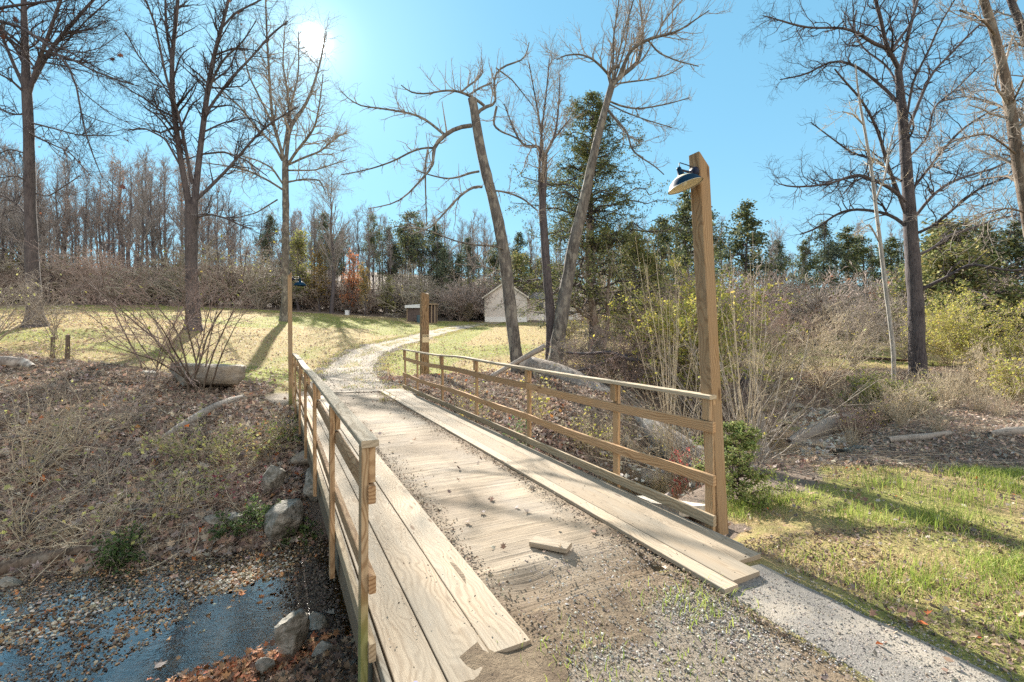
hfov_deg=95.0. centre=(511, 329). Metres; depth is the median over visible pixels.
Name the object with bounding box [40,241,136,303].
thicket bush
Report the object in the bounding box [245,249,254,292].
forest tree
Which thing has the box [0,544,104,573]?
mossy log
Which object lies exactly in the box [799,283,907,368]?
bare shrub
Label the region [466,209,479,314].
forest tree
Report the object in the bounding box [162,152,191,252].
forest tree
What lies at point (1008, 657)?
chopped leaves
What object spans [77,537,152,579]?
weed clump
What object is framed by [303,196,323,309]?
forest tree
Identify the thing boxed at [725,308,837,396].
bare shrub
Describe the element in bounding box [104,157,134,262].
forest tree
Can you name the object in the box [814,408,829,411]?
rock
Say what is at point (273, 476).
rock
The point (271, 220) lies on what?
pine tree
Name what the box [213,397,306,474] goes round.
bramble
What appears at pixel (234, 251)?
forest tree
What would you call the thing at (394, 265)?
forest tree
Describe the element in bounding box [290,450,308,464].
rock
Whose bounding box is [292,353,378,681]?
bridge railing
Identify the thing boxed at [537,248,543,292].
forest tree
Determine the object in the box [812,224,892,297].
pine tree
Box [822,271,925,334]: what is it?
thicket bush
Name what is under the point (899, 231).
forest tree
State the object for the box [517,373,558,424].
sapling
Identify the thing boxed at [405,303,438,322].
shed
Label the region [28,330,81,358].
sprouting stub
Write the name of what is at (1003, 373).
leafy bush
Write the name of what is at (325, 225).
pine tree
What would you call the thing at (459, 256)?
pine tree
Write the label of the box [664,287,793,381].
bare shrub
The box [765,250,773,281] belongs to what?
forest tree
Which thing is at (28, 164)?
bare tree
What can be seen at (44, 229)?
forest tree
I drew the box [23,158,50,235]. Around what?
forest tree
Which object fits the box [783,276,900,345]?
thicket bush
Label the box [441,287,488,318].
thicket bush
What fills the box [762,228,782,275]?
forest tree
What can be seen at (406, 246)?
forest tree
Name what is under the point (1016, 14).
bare tree
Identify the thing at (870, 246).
forest tree
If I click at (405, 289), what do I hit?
thicket bush
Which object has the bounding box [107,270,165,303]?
thicket bush
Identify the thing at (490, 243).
forest tree
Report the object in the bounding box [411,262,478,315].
thicket bush
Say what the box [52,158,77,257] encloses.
forest tree
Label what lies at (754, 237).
pine tree
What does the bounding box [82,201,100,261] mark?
forest tree
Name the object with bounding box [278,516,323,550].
weed clump
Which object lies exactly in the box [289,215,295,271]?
forest tree
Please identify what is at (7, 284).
thicket bush
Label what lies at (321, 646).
rock
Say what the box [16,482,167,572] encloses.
bramble
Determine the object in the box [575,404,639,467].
sapling
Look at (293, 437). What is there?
bramble
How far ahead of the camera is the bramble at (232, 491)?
7.31 m
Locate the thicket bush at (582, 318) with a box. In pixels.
[555,260,627,329]
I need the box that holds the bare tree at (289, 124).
[166,0,363,321]
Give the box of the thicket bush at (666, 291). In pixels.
[589,268,715,330]
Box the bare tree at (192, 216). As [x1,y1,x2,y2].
[91,0,307,331]
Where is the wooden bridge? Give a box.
[296,388,760,681]
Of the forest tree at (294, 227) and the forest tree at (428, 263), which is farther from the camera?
the forest tree at (428, 263)
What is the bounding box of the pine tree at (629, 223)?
[610,220,648,284]
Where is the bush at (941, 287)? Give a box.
[860,238,1023,342]
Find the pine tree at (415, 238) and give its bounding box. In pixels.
[384,207,437,284]
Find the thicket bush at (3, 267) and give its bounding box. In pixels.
[0,246,89,304]
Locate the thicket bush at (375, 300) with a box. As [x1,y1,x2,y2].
[355,287,396,311]
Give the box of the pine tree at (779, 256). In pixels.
[753,239,799,286]
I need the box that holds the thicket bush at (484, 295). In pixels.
[440,274,539,312]
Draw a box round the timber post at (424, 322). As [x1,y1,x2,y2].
[420,292,428,374]
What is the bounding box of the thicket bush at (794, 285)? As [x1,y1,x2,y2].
[745,266,851,328]
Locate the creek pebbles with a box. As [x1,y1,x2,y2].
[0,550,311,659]
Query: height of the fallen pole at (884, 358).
0.346 m
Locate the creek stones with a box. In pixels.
[601,399,894,497]
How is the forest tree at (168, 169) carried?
on the ground at (228, 634)
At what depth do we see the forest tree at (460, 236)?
82.68 m
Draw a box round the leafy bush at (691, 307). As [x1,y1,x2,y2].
[602,253,805,418]
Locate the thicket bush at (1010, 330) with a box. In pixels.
[984,289,1021,342]
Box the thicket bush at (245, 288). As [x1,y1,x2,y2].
[225,268,280,305]
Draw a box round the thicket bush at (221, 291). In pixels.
[202,268,241,304]
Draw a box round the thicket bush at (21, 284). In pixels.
[0,270,57,302]
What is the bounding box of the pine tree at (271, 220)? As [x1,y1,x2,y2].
[253,212,281,270]
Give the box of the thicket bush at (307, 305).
[266,269,338,307]
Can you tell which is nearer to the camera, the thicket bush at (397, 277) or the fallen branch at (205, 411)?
the fallen branch at (205, 411)
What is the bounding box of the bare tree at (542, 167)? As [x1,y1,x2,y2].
[490,32,590,359]
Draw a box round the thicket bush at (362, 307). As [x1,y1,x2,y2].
[336,292,382,313]
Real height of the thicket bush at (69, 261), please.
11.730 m
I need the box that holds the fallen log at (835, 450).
[794,443,851,452]
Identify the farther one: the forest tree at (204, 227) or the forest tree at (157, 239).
the forest tree at (204, 227)
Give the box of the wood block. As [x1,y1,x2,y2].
[529,536,571,553]
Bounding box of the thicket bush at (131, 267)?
[78,248,177,300]
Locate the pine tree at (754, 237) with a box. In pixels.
[714,198,793,292]
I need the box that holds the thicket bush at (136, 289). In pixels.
[89,258,178,304]
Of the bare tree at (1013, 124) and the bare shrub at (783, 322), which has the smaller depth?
the bare tree at (1013, 124)
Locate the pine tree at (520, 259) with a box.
[493,250,540,296]
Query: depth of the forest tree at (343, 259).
74.70 m
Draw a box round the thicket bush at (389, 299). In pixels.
[370,281,402,308]
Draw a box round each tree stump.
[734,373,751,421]
[747,409,769,450]
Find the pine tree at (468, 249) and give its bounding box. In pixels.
[450,236,487,291]
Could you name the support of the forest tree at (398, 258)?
on the ground at (228, 634)
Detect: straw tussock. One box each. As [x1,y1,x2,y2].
[823,389,870,413]
[829,417,875,447]
[841,384,909,426]
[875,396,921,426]
[889,385,945,418]
[901,370,969,407]
[913,362,990,407]
[917,406,958,431]
[928,370,1000,397]
[952,375,1006,411]
[956,361,1005,396]
[971,383,1023,417]
[987,365,1023,405]
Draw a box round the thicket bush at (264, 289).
[198,237,312,308]
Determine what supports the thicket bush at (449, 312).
on the ground at (228, 634)
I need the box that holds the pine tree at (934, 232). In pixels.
[867,212,1023,328]
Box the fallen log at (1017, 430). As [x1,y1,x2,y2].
[986,426,1023,436]
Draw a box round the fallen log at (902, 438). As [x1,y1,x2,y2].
[885,430,952,442]
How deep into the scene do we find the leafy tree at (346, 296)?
62.59 m
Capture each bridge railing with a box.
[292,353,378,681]
[402,349,716,531]
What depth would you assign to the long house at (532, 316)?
66.03 m
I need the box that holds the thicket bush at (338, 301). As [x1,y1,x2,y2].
[319,279,385,312]
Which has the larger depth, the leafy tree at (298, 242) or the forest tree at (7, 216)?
the forest tree at (7, 216)
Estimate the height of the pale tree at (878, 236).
13.384 m
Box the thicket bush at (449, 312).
[429,287,473,319]
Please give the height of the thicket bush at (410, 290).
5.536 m
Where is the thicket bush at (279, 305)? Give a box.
[235,265,297,307]
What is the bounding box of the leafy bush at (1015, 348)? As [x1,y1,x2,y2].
[928,301,1023,376]
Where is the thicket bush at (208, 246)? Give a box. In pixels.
[88,235,271,305]
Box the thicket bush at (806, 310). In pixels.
[739,268,893,347]
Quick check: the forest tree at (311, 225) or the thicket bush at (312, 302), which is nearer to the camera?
the thicket bush at (312, 302)
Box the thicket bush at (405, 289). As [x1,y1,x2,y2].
[385,268,451,303]
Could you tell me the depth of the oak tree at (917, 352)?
19.80 m
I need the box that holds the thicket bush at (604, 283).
[573,253,664,331]
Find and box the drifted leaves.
[0,414,890,681]
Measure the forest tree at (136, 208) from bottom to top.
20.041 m
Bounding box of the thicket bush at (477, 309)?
[429,285,499,320]
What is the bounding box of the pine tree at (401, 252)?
[381,222,416,283]
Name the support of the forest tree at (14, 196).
on the ground at (228, 634)
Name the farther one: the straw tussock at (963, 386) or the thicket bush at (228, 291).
the thicket bush at (228, 291)
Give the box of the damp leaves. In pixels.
[254,635,357,681]
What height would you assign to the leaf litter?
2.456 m
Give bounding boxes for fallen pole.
[482,344,545,382]
[815,354,907,361]
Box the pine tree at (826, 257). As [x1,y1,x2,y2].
[803,220,854,293]
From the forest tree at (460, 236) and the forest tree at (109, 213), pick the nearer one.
the forest tree at (109, 213)
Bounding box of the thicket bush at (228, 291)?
[211,269,244,304]
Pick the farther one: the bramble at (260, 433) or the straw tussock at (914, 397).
the straw tussock at (914, 397)
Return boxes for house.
[482,284,529,321]
[525,292,587,319]
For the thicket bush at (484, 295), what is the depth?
63.96 m
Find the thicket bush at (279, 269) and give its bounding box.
[230,245,311,304]
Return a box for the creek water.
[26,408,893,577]
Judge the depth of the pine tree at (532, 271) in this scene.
81.14 m
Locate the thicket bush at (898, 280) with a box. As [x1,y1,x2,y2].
[843,266,1021,332]
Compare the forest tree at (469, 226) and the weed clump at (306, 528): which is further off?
the forest tree at (469, 226)
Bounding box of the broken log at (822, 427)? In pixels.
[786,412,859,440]
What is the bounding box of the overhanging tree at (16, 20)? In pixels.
[0,0,142,191]
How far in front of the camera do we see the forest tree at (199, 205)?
66.92 m
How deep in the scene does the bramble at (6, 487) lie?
6.31 m
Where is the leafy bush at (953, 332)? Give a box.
[898,280,1023,367]
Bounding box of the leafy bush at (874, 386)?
[830,367,931,421]
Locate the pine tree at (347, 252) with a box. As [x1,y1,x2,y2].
[337,233,351,284]
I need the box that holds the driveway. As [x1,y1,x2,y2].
[322,322,499,392]
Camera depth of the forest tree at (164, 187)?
77.00 m
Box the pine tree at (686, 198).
[645,189,750,313]
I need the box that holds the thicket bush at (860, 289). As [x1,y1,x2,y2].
[832,281,902,314]
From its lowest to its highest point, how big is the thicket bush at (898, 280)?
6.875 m
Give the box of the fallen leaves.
[0,305,1023,679]
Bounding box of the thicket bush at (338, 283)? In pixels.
[302,268,358,311]
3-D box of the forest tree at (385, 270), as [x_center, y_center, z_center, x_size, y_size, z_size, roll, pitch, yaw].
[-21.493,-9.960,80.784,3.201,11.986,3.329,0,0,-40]
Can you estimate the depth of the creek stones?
12.00 m
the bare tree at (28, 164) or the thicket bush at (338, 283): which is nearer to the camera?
the bare tree at (28, 164)
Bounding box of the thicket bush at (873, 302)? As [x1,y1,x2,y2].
[822,261,1020,335]
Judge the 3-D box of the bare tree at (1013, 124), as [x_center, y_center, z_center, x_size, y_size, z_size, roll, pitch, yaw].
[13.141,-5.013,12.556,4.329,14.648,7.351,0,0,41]
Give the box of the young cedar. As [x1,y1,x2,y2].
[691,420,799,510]
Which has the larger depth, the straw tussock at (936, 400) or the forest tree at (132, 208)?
the forest tree at (132, 208)
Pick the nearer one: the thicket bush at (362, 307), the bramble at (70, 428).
the bramble at (70, 428)
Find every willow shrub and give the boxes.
[575,289,882,472]
[575,334,846,490]
[606,215,729,461]
[716,238,802,461]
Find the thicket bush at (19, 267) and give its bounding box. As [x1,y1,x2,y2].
[5,247,55,300]
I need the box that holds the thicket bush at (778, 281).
[729,266,898,347]
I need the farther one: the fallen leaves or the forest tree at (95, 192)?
the forest tree at (95, 192)
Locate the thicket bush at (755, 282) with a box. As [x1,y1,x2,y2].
[719,254,833,319]
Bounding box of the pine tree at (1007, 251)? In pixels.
[965,222,1023,326]
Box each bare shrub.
[0,264,105,339]
[0,269,82,338]
[11,210,296,405]
[42,215,246,369]
[530,321,632,381]
[538,322,588,365]
[544,314,686,394]
[587,336,631,379]
[603,269,743,384]
[603,325,692,392]
[649,351,780,420]
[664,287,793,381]
[666,359,820,441]
[718,266,815,367]
[722,360,810,430]
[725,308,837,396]
[741,297,851,360]
[743,300,893,393]
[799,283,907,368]
[823,361,927,410]
[825,395,898,436]
[854,300,976,358]
[866,378,967,423]
[896,366,991,404]
[932,333,1023,395]
[951,349,1023,393]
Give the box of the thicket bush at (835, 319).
[787,296,858,339]
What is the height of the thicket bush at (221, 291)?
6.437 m
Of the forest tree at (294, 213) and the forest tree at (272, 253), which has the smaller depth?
the forest tree at (272, 253)
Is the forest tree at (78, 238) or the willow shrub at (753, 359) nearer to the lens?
the willow shrub at (753, 359)
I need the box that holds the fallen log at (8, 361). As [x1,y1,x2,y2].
[0,356,35,369]
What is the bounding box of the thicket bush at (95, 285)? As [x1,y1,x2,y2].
[72,265,123,301]
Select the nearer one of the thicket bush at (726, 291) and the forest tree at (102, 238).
the thicket bush at (726, 291)
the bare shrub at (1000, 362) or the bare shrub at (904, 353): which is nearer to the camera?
the bare shrub at (1000, 362)
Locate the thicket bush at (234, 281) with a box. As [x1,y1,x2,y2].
[200,257,269,304]
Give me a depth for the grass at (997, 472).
4.19 m
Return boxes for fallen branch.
[151,395,245,446]
[577,347,647,370]
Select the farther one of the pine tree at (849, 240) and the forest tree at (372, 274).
the forest tree at (372, 274)
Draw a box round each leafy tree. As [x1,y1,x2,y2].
[267,228,314,310]
[305,244,331,311]
[339,249,363,313]
[354,262,370,315]
[377,274,398,315]
[462,302,473,321]
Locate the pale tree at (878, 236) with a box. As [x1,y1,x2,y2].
[816,63,913,381]
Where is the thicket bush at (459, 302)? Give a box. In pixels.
[430,270,516,320]
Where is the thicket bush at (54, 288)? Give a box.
[41,273,70,302]
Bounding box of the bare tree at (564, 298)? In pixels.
[535,0,735,363]
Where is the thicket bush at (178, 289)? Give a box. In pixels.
[151,266,216,305]
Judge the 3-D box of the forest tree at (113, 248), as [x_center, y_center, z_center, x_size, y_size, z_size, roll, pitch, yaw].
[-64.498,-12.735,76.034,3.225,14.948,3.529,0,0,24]
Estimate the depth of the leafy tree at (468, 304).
61.96 m
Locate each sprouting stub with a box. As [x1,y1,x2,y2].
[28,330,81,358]
[38,326,83,360]
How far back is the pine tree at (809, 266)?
57.64 m
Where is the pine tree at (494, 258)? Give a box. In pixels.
[480,242,500,282]
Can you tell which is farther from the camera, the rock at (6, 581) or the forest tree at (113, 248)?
the forest tree at (113, 248)
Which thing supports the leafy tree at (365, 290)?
on the ground at (228, 634)
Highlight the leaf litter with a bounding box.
[0,351,1023,581]
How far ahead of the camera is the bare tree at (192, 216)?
23.77 m
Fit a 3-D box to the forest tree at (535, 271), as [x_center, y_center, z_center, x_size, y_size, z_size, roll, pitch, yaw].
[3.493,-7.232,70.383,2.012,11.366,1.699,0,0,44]
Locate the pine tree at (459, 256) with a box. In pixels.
[444,253,474,292]
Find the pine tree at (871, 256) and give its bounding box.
[838,232,902,286]
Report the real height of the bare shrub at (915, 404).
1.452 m
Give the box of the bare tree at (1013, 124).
[897,0,1023,270]
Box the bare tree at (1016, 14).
[950,0,1023,169]
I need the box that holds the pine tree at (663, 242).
[616,214,694,327]
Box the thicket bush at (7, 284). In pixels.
[0,273,22,303]
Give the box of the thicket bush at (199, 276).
[146,248,263,304]
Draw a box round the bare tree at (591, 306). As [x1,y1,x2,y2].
[553,219,623,361]
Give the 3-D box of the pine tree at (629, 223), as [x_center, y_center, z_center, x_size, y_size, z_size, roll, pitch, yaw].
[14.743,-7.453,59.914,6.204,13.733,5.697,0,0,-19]
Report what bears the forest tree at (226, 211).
on the ground at (228, 634)
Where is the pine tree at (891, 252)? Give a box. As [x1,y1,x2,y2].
[863,235,906,291]
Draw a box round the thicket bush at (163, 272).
[126,255,198,297]
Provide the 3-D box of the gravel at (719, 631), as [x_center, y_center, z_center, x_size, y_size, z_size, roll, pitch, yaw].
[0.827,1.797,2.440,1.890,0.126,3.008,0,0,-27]
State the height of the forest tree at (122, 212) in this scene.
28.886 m
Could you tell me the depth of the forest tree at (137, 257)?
67.30 m
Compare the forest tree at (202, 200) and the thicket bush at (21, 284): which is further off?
the forest tree at (202, 200)
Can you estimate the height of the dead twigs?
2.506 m
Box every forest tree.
[0,124,23,257]
[0,139,21,254]
[0,142,48,293]
[0,157,41,261]
[0,163,23,301]
[0,180,19,257]
[1,143,23,258]
[1,192,21,257]
[9,155,58,264]
[11,195,69,272]
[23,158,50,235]
[36,176,55,301]
[37,200,66,302]
[42,158,76,260]
[44,149,94,258]
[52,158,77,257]
[55,193,83,300]
[57,142,80,229]
[64,207,89,258]
[68,182,83,261]
[74,161,99,255]
[76,195,97,258]
[77,183,103,257]
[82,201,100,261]
[87,171,106,260]
[88,199,103,267]
[90,194,121,262]
[91,152,126,264]
[92,140,141,264]
[101,211,127,264]
[103,192,123,253]
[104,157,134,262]
[106,150,153,264]
[121,194,149,301]
[122,194,134,249]
[124,159,161,299]
[126,161,142,264]
[129,186,141,256]
[131,142,164,294]
[131,157,176,295]
[133,162,170,256]
[148,201,164,303]
[149,166,173,301]
[152,152,173,256]
[157,161,174,257]
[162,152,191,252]
[165,149,215,256]
[169,206,184,301]
[170,151,212,237]
[170,210,179,260]
[184,163,210,232]
[198,178,223,278]
[198,187,215,265]
[201,220,215,267]
[203,188,232,304]
[205,178,231,264]
[214,183,241,276]
[222,224,239,264]
[223,203,241,254]
[232,207,253,263]
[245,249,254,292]
[246,202,273,257]
[263,209,276,273]
[268,246,279,307]
[273,223,281,266]
[276,227,289,269]
[289,208,302,253]
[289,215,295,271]
[289,218,298,250]
[289,238,304,305]
[295,208,307,260]
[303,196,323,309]
[303,207,316,260]
[309,153,358,312]
[312,204,339,278]
[324,249,339,279]
[340,228,348,277]
[343,224,356,268]
[349,228,358,261]
[350,205,363,280]
[353,199,382,279]
[363,205,378,284]
[370,256,376,284]
[375,214,383,284]
[375,252,382,286]
[376,216,389,282]
[378,238,402,282]
[380,240,394,279]
[385,226,394,283]
[386,231,405,278]
[401,211,414,308]
[406,205,429,280]
[417,217,430,273]
[423,236,434,282]
[435,195,454,284]
[445,230,457,266]
[446,243,453,279]
[453,215,468,294]
[463,224,476,288]
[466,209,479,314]
[466,225,480,284]
[474,216,484,288]
[478,211,492,274]
[479,223,493,284]
[482,223,495,280]
[501,234,519,281]
[523,218,540,271]
[530,245,540,291]
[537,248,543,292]
[548,238,564,284]
[550,219,566,276]
[638,216,649,274]
[671,196,692,272]
[717,216,727,279]
[737,226,764,288]
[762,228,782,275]
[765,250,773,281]
[770,216,792,274]
[788,253,797,281]
[851,220,864,286]
[866,243,874,278]
[883,221,901,273]
[894,218,904,264]
[1006,212,1023,281]
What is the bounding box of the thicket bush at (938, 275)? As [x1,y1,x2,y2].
[872,255,1023,297]
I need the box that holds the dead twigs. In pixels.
[0,349,1023,595]
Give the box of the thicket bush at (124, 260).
[67,235,173,300]
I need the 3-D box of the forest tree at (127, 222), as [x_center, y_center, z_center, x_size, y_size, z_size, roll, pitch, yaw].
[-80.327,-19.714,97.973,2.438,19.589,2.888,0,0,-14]
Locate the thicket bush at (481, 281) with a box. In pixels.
[454,268,529,314]
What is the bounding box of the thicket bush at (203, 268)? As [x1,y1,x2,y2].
[152,249,244,298]
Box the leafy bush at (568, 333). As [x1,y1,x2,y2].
[544,316,587,342]
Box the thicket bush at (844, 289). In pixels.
[791,267,904,337]
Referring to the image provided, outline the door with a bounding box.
[414,308,419,320]
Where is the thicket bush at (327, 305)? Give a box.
[308,279,343,309]
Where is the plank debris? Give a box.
[312,391,808,681]
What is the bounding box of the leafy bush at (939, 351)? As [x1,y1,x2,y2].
[882,301,1012,364]
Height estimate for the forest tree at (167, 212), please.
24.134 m
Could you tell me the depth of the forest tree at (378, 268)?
82.38 m
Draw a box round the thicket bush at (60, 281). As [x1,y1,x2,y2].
[12,245,101,302]
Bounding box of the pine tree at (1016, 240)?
[992,218,1023,294]
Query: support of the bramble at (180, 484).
on the ground at (228, 634)
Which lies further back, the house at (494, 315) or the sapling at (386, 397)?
the house at (494, 315)
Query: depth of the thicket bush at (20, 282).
63.04 m
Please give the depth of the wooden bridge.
4.04 m
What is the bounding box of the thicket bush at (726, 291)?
[659,273,795,324]
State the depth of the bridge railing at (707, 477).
5.45 m
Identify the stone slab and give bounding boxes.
[638,495,704,516]
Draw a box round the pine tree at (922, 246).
[889,228,953,282]
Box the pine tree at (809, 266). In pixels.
[787,239,844,307]
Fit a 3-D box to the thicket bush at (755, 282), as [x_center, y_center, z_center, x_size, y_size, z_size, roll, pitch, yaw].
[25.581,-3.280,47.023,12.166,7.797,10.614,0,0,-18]
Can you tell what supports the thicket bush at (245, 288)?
on the ground at (228, 634)
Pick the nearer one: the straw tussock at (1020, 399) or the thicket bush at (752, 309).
the straw tussock at (1020, 399)
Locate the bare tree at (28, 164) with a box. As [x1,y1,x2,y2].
[0,0,167,327]
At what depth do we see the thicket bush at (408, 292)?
63.89 m
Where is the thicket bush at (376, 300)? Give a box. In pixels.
[359,290,396,311]
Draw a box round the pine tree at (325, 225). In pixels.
[303,211,346,277]
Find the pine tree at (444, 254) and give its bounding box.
[430,248,459,315]
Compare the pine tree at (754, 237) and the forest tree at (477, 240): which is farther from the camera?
the forest tree at (477, 240)
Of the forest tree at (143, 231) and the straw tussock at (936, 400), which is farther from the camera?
the forest tree at (143, 231)
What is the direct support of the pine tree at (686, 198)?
on the ground at (228, 634)
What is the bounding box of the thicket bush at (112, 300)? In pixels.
[59,264,139,303]
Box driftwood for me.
[847,445,879,453]
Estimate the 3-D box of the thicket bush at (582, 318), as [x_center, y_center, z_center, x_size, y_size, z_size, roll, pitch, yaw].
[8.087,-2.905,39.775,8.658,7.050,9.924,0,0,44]
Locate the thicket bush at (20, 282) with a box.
[0,261,64,302]
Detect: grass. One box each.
[0,305,1016,388]
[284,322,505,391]
[496,458,1023,681]
[733,540,1023,681]
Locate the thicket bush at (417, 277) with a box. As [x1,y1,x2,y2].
[379,258,457,315]
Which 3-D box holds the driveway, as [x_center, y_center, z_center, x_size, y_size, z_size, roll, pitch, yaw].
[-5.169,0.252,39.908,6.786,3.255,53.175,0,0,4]
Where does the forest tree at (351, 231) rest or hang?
on the ground at (228, 634)
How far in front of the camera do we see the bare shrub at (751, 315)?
19.37 m
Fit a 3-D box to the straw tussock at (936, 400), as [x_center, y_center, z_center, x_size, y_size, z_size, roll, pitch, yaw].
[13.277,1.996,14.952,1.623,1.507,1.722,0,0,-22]
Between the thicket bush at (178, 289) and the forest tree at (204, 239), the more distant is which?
the forest tree at (204, 239)
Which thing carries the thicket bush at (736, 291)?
on the ground at (228, 634)
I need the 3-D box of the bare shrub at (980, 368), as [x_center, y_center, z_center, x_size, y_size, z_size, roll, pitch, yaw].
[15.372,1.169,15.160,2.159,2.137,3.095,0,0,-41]
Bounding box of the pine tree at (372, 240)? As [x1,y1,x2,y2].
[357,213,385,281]
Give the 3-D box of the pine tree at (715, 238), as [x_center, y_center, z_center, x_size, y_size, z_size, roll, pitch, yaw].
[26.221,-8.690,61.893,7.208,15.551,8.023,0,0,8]
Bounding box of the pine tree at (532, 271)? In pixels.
[525,256,558,291]
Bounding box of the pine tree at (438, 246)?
[417,223,455,282]
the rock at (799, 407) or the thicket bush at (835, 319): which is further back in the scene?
the thicket bush at (835, 319)
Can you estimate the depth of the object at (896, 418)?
11.37 m
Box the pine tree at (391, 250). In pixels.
[376,225,405,277]
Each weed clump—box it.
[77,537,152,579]
[90,520,148,567]
[202,506,264,544]
[240,492,285,528]
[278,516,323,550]
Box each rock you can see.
[0,576,25,591]
[141,371,155,374]
[169,362,246,386]
[204,514,222,524]
[228,512,243,522]
[255,657,274,678]
[260,465,285,494]
[264,498,303,542]
[273,608,309,656]
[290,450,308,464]
[303,468,317,501]
[308,611,329,630]
[312,640,333,656]
[785,403,806,410]
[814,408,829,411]
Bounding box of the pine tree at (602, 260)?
[580,241,618,283]
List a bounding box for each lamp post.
[287,272,305,405]
[668,151,727,534]
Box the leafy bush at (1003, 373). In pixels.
[976,349,1023,402]
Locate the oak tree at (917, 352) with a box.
[738,0,1023,379]
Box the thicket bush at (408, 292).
[355,270,463,319]
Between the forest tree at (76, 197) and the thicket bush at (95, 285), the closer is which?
the thicket bush at (95, 285)
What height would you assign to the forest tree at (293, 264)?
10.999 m
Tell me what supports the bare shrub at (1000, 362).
on the ground at (228, 634)
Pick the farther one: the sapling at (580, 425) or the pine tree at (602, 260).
the pine tree at (602, 260)
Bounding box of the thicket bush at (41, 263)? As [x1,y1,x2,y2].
[0,245,81,280]
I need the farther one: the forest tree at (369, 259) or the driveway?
the forest tree at (369, 259)
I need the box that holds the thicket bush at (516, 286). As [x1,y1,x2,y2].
[484,282,528,295]
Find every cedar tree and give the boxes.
[462,89,713,356]
[567,229,685,349]
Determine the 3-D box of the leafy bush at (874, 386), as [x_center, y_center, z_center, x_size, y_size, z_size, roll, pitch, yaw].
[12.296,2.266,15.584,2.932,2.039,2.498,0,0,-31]
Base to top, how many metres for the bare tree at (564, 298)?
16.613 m
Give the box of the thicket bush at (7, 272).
[0,249,21,294]
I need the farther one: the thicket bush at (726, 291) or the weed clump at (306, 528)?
the thicket bush at (726, 291)
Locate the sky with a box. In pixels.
[0,0,1023,287]
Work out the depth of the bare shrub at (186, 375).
11.97 m
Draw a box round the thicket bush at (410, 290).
[394,279,439,309]
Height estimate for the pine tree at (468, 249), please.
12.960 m
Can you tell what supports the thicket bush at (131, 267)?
on the ground at (228, 634)
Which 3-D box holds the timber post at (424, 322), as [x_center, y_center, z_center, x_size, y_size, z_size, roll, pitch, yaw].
[-3.481,0.315,18.679,0.346,3.577,0.349,0,0,-24]
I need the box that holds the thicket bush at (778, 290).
[753,273,830,327]
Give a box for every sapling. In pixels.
[376,388,396,402]
[448,381,495,420]
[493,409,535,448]
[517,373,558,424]
[559,406,612,452]
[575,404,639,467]
[621,407,674,456]
[667,446,701,482]
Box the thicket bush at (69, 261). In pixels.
[0,231,128,299]
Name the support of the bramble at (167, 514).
on the ground at (228, 634)
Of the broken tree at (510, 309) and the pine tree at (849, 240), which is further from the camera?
the pine tree at (849, 240)
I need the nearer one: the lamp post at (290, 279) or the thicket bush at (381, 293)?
the lamp post at (290, 279)
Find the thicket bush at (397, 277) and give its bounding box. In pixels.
[372,264,433,311]
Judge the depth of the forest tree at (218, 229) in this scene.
64.78 m
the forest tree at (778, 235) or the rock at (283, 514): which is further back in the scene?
the forest tree at (778, 235)
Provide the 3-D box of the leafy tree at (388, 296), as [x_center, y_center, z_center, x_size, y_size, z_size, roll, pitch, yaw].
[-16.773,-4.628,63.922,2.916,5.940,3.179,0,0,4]
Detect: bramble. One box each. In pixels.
[0,380,58,434]
[0,385,128,492]
[0,459,126,561]
[1,361,152,451]
[3,411,210,527]
[8,343,104,406]
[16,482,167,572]
[47,370,168,441]
[87,481,221,569]
[88,451,236,542]
[131,403,243,482]
[165,415,298,490]
[208,454,292,513]
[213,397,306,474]
[243,399,328,464]
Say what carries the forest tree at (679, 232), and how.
on the ground at (228, 634)
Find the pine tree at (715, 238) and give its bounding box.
[687,206,737,274]
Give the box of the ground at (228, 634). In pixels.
[0,266,1023,681]
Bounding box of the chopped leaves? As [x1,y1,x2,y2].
[740,520,1023,681]
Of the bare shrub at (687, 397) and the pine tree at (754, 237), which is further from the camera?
the pine tree at (754, 237)
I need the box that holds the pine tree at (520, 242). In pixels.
[509,231,530,278]
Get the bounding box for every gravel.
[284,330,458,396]
[486,532,865,681]
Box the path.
[729,564,1007,681]
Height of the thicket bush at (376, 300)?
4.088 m
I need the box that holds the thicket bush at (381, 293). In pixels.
[341,270,413,314]
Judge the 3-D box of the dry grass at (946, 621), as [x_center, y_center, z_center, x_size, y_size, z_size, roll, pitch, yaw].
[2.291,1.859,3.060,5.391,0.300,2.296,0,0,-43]
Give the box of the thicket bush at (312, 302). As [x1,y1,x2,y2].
[272,267,343,310]
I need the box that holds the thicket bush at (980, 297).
[865,269,1023,342]
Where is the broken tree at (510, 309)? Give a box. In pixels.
[324,42,559,371]
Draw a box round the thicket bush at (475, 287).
[452,272,494,317]
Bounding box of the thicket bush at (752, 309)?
[716,286,799,333]
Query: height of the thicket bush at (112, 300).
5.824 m
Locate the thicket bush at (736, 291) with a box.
[688,255,804,326]
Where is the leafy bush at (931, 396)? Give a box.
[889,369,960,412]
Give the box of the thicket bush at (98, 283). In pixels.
[66,262,138,303]

